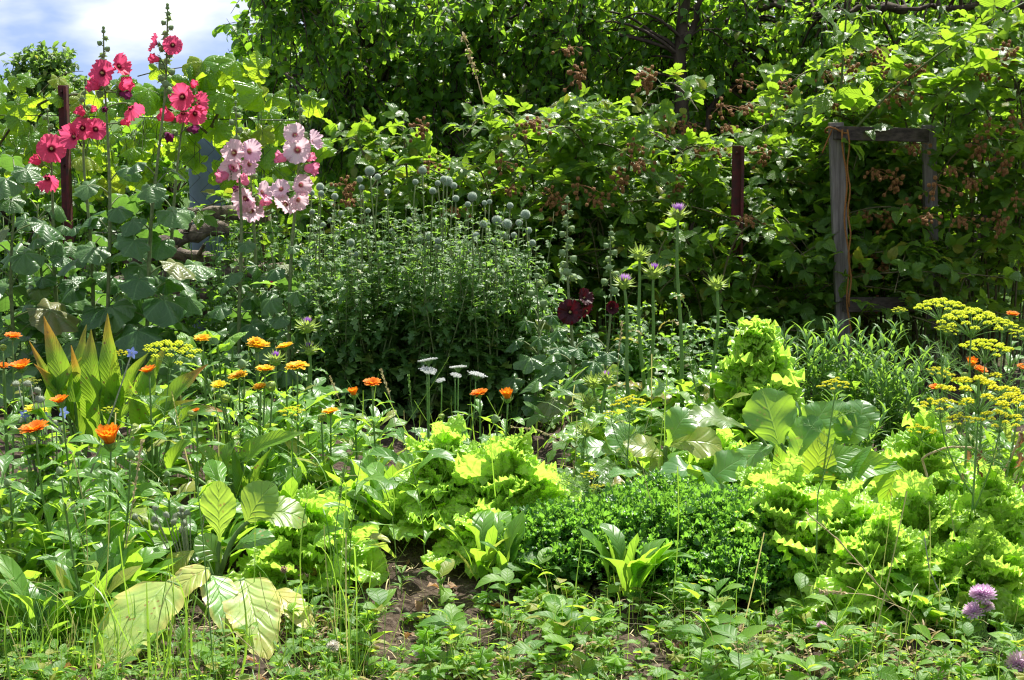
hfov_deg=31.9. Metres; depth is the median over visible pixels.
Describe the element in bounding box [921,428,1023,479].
withered bean stalk
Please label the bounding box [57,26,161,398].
hollyhock
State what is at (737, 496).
curly parsley
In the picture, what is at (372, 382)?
marigold
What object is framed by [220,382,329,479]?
dill
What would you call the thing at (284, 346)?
marigold
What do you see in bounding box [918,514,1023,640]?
lettuce
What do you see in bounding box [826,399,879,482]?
cabbage
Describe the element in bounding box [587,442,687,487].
leafy rosette
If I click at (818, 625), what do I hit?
clover
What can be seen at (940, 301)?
dill
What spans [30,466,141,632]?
marigold
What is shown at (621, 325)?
grass stalk
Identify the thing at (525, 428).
grass stalk
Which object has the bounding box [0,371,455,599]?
tangled greens
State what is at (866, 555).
grass stalk
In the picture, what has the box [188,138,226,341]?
blue drum
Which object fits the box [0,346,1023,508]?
undergrowth
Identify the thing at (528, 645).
weeds
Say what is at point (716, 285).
milk thistle
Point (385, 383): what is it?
grass stalk
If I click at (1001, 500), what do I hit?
lettuce
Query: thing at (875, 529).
lettuce
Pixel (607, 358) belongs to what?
hollyhock
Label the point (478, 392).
marigold
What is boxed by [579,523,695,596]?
leafy rosette
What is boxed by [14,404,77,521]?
marigold
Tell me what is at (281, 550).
lettuce
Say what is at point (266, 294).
hollyhock
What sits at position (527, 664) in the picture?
soil clods
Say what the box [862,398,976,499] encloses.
lettuce
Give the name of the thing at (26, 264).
hollyhock
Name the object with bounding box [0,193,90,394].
hollyhock
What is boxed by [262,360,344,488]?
marigold
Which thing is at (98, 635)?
long grass
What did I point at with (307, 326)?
milk thistle
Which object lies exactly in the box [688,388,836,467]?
cabbage
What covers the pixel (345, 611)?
tall grass
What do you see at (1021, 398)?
dill
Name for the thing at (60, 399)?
marigold
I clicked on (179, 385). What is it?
broad leaf plant
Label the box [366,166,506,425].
globe thistle
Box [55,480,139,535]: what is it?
leafy rosette
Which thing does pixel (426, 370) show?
yarrow
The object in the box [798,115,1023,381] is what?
bramble bush
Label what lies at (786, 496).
lettuce
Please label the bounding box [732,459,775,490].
lettuce
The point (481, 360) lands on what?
globe thistle
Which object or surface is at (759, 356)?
lettuce
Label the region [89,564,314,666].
cabbage
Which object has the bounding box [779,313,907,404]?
tarragon
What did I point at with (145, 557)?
marigold
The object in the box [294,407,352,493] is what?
marigold
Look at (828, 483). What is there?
lettuce
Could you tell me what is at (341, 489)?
grass stalk
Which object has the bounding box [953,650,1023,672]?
clover
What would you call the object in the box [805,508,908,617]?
grass stalk
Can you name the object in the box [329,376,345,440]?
grass stalk
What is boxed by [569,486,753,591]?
curly parsley
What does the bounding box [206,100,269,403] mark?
hollyhock
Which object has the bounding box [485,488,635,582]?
curly parsley
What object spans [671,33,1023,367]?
bramble bush
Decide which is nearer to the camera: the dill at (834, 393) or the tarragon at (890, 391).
the dill at (834, 393)
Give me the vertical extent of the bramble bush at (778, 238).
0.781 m
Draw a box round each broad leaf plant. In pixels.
[29,316,100,483]
[80,313,148,487]
[128,346,221,495]
[164,429,306,521]
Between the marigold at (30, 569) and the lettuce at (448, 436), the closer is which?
the marigold at (30, 569)
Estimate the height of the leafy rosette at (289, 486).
0.222 m
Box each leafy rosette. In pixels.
[0,490,59,548]
[0,553,106,651]
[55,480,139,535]
[180,499,257,575]
[234,489,295,544]
[239,462,363,528]
[322,459,379,528]
[342,449,443,544]
[384,450,424,518]
[398,427,467,444]
[438,509,511,591]
[479,511,543,599]
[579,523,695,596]
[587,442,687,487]
[669,447,738,470]
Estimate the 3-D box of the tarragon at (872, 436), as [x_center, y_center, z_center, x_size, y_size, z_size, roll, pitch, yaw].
[1.053,0.314,5.595,0.545,0.358,0.315,0,8,0]
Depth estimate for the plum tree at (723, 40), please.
9.27 m
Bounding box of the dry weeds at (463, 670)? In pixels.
[220,604,603,679]
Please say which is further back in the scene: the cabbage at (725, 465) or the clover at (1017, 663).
the cabbage at (725, 465)
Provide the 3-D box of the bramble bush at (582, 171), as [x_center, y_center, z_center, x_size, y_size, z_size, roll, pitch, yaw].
[0.156,-0.552,7.822,1.817,1.438,0.834,0,8,0]
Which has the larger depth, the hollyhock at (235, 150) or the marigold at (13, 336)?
the hollyhock at (235, 150)
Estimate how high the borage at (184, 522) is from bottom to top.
0.264 m
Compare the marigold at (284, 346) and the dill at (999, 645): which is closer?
the dill at (999, 645)
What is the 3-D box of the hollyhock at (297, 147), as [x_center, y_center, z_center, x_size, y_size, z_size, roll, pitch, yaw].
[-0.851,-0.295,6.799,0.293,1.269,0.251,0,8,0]
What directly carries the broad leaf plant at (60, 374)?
on the ground at (418, 589)
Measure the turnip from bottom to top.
0.387 m
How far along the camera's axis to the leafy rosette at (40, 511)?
4.63 m
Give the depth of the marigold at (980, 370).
5.55 m
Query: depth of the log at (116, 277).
8.40 m
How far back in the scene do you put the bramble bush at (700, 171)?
7.81 m
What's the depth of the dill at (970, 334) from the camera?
4.38 m
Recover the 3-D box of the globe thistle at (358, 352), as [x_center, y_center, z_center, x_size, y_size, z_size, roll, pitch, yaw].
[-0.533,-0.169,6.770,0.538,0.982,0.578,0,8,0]
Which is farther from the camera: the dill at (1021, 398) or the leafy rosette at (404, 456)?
the leafy rosette at (404, 456)
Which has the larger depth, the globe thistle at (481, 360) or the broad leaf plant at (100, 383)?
the globe thistle at (481, 360)
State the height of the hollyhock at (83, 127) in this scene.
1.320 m
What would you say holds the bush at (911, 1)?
on the ground at (418, 589)
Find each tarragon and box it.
[761,379,914,451]
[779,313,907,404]
[793,316,923,449]
[828,334,957,452]
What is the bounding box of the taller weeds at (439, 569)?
[351,547,1023,679]
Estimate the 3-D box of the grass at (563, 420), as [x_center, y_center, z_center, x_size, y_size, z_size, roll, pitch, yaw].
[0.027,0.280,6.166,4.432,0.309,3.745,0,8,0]
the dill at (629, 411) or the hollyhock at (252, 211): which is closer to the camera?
the dill at (629, 411)
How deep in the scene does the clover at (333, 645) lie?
3.87 m
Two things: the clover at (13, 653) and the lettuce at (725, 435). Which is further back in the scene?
the lettuce at (725, 435)
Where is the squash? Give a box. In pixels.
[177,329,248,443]
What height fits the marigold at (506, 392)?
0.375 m
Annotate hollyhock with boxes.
[0,154,80,409]
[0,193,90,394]
[18,108,88,390]
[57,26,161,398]
[58,78,125,366]
[79,3,199,404]
[117,79,216,371]
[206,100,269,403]
[221,173,282,389]
[248,251,302,400]
[252,94,323,390]
[499,265,570,435]
[518,196,615,425]
[567,225,637,415]
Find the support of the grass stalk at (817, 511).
on the ground at (418, 589)
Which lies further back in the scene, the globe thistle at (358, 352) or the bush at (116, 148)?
the bush at (116, 148)
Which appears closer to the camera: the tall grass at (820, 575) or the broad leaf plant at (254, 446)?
the tall grass at (820, 575)
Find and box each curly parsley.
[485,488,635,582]
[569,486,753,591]
[579,467,707,504]
[660,528,799,602]
[683,481,813,544]
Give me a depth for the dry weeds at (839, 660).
3.79 m
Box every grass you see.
[0,500,405,679]
[0,568,310,679]
[2,559,1023,679]
[3,328,1023,568]
[4,354,683,656]
[670,466,996,667]
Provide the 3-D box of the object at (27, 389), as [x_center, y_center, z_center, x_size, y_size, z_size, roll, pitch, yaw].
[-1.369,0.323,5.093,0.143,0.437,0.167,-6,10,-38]
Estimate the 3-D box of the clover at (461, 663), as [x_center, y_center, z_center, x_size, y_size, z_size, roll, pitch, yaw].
[-0.065,0.693,3.760,0.152,0.024,0.085,3,8,21]
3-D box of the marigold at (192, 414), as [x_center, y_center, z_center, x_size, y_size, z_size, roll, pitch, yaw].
[-0.821,0.387,4.685,0.300,0.428,0.269,4,8,26]
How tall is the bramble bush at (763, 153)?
1.571 m
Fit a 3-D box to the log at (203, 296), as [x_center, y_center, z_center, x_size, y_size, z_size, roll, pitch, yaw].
[-1.202,-0.221,8.290,0.521,0.149,0.126,1,8,5]
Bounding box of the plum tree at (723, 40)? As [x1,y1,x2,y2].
[511,0,899,319]
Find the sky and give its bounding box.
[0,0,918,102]
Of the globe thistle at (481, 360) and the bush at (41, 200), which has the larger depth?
the bush at (41, 200)
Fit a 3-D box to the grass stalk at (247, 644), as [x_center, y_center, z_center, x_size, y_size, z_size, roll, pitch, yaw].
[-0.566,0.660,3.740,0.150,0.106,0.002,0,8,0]
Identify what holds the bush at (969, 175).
on the ground at (418, 589)
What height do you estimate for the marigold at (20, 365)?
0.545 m
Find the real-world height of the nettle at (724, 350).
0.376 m
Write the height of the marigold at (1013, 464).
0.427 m
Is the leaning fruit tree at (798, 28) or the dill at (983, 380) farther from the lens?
the leaning fruit tree at (798, 28)
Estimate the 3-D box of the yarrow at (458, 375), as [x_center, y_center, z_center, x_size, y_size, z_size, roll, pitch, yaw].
[-0.164,0.276,5.482,0.156,0.402,0.134,-3,8,-21]
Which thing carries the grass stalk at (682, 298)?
on the ground at (418, 589)
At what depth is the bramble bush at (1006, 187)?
7.71 m
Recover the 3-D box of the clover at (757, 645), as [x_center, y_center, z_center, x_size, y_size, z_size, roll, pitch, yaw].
[0.486,0.666,3.878,0.148,0.066,0.125,0,8,0]
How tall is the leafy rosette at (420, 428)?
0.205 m
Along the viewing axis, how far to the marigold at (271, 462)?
4.90 m
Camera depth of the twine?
7.47 m
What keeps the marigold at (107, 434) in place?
on the ground at (418, 589)
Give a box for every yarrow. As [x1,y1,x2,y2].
[409,357,445,443]
[449,365,487,444]
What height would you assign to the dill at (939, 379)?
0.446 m
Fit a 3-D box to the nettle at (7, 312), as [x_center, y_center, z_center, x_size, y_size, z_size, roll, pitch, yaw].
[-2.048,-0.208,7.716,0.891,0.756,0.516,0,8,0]
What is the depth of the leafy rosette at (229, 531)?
4.57 m
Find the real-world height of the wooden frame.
1.218 m
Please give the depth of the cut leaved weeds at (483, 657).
3.85 m
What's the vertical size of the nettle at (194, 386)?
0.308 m
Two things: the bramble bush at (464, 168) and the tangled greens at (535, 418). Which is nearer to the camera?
the tangled greens at (535, 418)
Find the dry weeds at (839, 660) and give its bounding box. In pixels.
[716,609,980,679]
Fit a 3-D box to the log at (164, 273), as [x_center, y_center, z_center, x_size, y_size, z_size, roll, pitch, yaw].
[-1.520,-0.281,8.507,0.415,0.106,0.076,-3,8,-21]
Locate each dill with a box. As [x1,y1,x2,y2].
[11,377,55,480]
[101,340,202,482]
[116,349,153,519]
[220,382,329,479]
[552,468,620,503]
[593,394,665,491]
[680,622,758,656]
[798,377,858,484]
[891,297,973,492]
[906,391,1023,481]
[920,372,1023,539]
[926,366,964,450]
[930,307,1003,493]
[939,338,1019,474]
[974,319,1023,468]
[974,614,1023,651]
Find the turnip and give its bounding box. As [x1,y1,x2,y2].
[156,480,306,580]
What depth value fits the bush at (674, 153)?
12.19 m
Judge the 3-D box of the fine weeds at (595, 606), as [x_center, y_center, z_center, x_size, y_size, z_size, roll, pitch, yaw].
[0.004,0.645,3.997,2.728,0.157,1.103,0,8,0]
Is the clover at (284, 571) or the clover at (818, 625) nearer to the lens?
the clover at (818, 625)
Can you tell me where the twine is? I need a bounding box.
[822,126,852,347]
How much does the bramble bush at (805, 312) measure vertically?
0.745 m
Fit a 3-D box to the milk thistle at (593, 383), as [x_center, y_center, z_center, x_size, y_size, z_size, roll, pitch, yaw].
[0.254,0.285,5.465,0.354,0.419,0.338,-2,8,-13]
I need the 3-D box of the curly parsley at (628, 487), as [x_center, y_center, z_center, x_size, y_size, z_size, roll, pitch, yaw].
[0.353,0.460,4.682,0.506,0.236,0.467,-6,10,-39]
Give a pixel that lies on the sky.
(130, 25)
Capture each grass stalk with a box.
[118,439,144,592]
[197,486,214,678]
[205,632,276,679]
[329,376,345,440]
[331,457,347,591]
[379,368,397,438]
[407,374,415,439]
[511,425,586,457]
[594,621,666,627]
[616,321,623,397]
[681,297,702,405]
[686,346,698,405]
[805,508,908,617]
[808,585,937,645]
[815,441,835,568]
[860,518,876,594]
[924,536,952,623]
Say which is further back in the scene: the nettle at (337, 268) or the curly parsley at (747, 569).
the nettle at (337, 268)
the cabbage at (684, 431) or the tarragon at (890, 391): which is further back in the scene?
the tarragon at (890, 391)
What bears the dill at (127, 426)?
on the ground at (418, 589)
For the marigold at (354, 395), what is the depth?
5.12 m
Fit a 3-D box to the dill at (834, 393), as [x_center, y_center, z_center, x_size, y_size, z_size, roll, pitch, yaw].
[0.770,0.352,4.535,0.206,0.517,0.123,0,8,0]
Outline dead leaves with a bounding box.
[27,559,1002,679]
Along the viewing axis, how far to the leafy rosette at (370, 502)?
4.79 m
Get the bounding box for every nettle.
[0,212,140,370]
[29,277,177,351]
[89,257,264,382]
[135,334,306,424]
[159,219,318,380]
[181,175,272,353]
[230,207,392,362]
[528,294,696,394]
[542,306,733,404]
[665,308,858,391]
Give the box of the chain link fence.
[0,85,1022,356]
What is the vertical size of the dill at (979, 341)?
0.604 m
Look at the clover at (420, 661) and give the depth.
3.84 m
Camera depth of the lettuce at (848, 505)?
4.22 m
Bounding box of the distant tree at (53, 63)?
[0,40,89,159]
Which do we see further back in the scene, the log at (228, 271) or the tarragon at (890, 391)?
the log at (228, 271)
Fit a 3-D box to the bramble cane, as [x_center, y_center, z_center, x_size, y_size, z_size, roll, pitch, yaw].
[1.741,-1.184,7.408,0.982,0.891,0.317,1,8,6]
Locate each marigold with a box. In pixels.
[0,331,32,508]
[0,358,48,517]
[0,478,82,606]
[6,419,105,596]
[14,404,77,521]
[23,394,125,564]
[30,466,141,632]
[50,450,182,600]
[70,422,152,552]
[107,471,223,573]
[124,364,199,514]
[143,408,247,546]
[160,334,227,483]
[202,364,301,521]
[203,359,279,467]
[231,336,290,466]
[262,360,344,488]
[268,342,318,462]
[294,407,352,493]
[320,386,391,486]
[321,377,404,516]
[417,414,468,460]
[453,388,504,447]
[478,387,541,459]
[929,363,1023,488]
[941,356,1017,464]
[970,310,1023,463]
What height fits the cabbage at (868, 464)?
0.313 m
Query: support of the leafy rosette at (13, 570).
on the ground at (418, 589)
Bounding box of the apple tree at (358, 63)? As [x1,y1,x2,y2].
[230,0,630,242]
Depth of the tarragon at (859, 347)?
6.04 m
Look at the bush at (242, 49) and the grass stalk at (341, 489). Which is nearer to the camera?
the grass stalk at (341, 489)
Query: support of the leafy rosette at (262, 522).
on the ground at (418, 589)
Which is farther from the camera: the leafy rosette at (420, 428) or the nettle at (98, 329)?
the nettle at (98, 329)
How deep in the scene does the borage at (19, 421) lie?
4.63 m
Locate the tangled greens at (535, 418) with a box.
[523,365,888,484]
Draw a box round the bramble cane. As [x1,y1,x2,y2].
[812,0,1023,160]
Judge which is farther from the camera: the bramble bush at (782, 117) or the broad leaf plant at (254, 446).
the bramble bush at (782, 117)
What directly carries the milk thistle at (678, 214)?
on the ground at (418, 589)
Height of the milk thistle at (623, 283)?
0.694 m
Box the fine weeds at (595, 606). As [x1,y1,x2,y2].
[0,564,1013,679]
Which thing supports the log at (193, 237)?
on the log at (137, 261)
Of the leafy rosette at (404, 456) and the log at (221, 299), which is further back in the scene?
the log at (221, 299)
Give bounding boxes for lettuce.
[222,482,389,600]
[376,413,490,554]
[420,491,523,578]
[427,425,583,569]
[680,428,769,485]
[693,315,804,461]
[717,452,834,599]
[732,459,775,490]
[767,476,911,629]
[770,447,842,488]
[796,507,963,644]
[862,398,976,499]
[874,470,974,607]
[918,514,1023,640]
[944,457,1023,548]
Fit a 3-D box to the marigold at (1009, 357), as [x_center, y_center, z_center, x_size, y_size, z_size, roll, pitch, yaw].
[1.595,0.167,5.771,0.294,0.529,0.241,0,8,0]
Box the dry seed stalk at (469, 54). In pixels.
[461,31,484,107]
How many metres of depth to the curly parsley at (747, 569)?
4.20 m
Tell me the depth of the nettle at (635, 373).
7.03 m
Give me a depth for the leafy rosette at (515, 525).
4.33 m
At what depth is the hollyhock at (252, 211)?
6.95 m
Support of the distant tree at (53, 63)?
on the ground at (418, 589)
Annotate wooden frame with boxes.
[828,122,942,383]
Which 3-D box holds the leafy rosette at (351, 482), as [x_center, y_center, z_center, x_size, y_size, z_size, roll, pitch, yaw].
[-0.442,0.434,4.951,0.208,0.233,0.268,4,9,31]
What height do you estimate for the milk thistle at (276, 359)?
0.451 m
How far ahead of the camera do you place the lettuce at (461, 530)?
4.56 m
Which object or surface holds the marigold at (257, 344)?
on the ground at (418, 589)
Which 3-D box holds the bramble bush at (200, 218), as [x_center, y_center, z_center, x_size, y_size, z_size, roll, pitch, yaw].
[-0.537,-0.432,7.900,1.894,1.179,0.857,0,8,0]
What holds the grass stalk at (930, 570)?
on the ground at (418, 589)
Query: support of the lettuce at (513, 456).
on the ground at (418, 589)
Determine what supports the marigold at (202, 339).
on the ground at (418, 589)
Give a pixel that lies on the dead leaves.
(418, 605)
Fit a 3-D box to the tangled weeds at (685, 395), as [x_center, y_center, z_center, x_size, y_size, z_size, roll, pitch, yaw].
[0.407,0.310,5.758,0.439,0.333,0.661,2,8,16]
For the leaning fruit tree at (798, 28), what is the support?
on the ground at (418, 589)
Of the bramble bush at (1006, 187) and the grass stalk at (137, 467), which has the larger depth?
the bramble bush at (1006, 187)
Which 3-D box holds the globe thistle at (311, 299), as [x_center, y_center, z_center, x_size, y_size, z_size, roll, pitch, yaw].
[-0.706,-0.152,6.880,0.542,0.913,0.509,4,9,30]
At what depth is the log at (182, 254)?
8.40 m
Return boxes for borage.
[2,347,137,520]
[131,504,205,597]
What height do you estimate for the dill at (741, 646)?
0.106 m
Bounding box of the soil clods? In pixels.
[1,535,1003,679]
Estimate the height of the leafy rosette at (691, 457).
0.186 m
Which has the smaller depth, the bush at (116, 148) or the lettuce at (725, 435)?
the lettuce at (725, 435)
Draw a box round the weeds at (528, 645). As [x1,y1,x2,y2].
[0,568,1018,679]
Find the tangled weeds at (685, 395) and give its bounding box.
[564,382,696,479]
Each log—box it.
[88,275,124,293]
[122,245,177,263]
[158,271,223,287]
[159,220,229,247]
[167,243,263,266]
[173,279,273,305]
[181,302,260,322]
[187,205,271,222]
[198,281,303,301]
[208,262,283,278]
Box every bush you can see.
[0,110,120,308]
[43,112,301,323]
[192,107,592,348]
[212,2,428,278]
[280,92,643,307]
[346,45,761,364]
[377,65,897,369]
[396,0,601,248]
[400,82,730,352]
[504,20,959,354]
[537,206,1023,368]
[575,0,751,280]
[645,59,1023,366]
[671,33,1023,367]
[676,214,1023,370]
[731,0,958,284]
[750,3,1023,372]
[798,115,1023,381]
[941,0,1023,287]
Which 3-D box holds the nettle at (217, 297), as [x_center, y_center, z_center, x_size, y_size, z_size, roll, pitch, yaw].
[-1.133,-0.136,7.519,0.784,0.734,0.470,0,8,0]
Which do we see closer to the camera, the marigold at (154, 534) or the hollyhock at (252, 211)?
the marigold at (154, 534)
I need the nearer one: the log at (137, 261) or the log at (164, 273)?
the log at (137, 261)
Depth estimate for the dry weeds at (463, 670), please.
3.86 m
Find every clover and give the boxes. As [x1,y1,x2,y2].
[0,569,1017,679]
[276,565,325,599]
[311,640,382,674]
[389,646,438,672]
[453,662,513,672]
[716,641,764,654]
[781,621,826,647]
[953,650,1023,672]
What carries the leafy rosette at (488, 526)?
on the ground at (418, 589)
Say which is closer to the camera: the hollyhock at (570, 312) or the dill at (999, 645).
the dill at (999, 645)
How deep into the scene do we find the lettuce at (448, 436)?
4.74 m
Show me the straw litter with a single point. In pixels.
(409, 567)
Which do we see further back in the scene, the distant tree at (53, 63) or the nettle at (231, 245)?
the distant tree at (53, 63)
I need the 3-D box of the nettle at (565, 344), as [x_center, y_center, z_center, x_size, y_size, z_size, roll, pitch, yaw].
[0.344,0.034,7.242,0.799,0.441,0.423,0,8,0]
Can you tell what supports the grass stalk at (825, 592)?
on the ground at (418, 589)
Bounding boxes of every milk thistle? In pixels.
[219,349,334,457]
[274,315,351,446]
[538,367,662,493]
[543,412,631,493]
[564,273,666,480]
[605,242,679,444]
[625,203,745,461]
[663,275,728,433]
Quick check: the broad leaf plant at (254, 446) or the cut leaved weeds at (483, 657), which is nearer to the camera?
the cut leaved weeds at (483, 657)
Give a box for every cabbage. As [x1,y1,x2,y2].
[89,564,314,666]
[576,406,721,482]
[607,449,746,488]
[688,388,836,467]
[772,430,908,502]
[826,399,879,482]
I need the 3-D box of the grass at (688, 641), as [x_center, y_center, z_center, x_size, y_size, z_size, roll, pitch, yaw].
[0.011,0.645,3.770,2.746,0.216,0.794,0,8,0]
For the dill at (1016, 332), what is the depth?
4.94 m
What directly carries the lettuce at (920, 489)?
on the ground at (418, 589)
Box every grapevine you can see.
[0,71,126,201]
[108,65,336,341]
[126,50,270,127]
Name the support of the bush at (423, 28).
on the ground at (418, 589)
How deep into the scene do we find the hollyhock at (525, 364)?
6.52 m
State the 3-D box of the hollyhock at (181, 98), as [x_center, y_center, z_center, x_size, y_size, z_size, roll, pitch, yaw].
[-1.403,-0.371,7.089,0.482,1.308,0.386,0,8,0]
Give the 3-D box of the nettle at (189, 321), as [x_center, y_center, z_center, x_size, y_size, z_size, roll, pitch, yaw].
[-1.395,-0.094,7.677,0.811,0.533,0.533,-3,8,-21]
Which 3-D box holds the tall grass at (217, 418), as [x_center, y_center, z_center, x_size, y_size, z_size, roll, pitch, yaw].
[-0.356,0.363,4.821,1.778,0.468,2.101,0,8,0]
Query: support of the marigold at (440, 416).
on the ground at (418, 589)
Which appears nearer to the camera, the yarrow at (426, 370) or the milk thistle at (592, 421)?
the milk thistle at (592, 421)
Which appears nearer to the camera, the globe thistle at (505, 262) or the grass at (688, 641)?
the grass at (688, 641)
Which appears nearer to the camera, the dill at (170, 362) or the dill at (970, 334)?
the dill at (970, 334)
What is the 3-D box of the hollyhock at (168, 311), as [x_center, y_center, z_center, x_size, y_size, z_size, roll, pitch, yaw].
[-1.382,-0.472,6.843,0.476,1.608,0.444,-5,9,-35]
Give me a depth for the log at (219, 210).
8.29 m
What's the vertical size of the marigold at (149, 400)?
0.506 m
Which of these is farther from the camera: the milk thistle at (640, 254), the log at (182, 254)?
the log at (182, 254)
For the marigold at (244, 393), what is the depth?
5.05 m
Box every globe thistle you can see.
[252,182,385,416]
[303,165,438,420]
[344,179,470,416]
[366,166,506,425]
[401,176,517,407]
[413,192,550,430]
[459,202,582,423]
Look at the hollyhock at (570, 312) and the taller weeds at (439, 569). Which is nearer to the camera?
the taller weeds at (439, 569)
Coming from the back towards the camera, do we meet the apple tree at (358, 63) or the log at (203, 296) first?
the apple tree at (358, 63)
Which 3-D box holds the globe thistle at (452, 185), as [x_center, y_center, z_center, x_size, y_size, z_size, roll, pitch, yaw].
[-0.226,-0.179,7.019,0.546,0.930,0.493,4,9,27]
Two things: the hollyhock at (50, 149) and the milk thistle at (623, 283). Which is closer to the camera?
the milk thistle at (623, 283)
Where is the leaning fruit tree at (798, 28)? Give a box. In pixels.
[747,0,1023,336]
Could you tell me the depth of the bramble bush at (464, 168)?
7.65 m
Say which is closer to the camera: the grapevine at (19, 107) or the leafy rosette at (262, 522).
the leafy rosette at (262, 522)
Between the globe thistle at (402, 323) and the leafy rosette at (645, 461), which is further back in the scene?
the globe thistle at (402, 323)
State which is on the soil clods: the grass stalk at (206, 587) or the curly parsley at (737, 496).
the grass stalk at (206, 587)
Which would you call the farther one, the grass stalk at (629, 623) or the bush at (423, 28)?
the bush at (423, 28)
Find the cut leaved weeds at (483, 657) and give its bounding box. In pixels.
[318,548,1023,679]
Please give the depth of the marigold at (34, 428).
4.31 m
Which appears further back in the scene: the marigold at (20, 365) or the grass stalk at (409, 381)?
the grass stalk at (409, 381)
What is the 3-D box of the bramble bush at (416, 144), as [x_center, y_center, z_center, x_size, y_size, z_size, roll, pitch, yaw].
[-0.223,-0.461,7.867,1.582,1.246,0.827,0,8,0]
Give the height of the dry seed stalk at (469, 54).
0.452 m
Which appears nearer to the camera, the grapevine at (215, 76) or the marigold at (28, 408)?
the marigold at (28, 408)
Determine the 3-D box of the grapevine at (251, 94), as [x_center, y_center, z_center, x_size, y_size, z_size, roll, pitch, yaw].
[-1.334,-0.573,8.103,1.067,1.326,0.496,0,8,0]
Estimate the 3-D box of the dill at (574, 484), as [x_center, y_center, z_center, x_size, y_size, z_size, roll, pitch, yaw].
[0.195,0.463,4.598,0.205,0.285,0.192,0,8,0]
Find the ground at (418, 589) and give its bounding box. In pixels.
[0,105,1023,679]
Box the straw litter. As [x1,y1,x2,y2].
[0,535,1009,679]

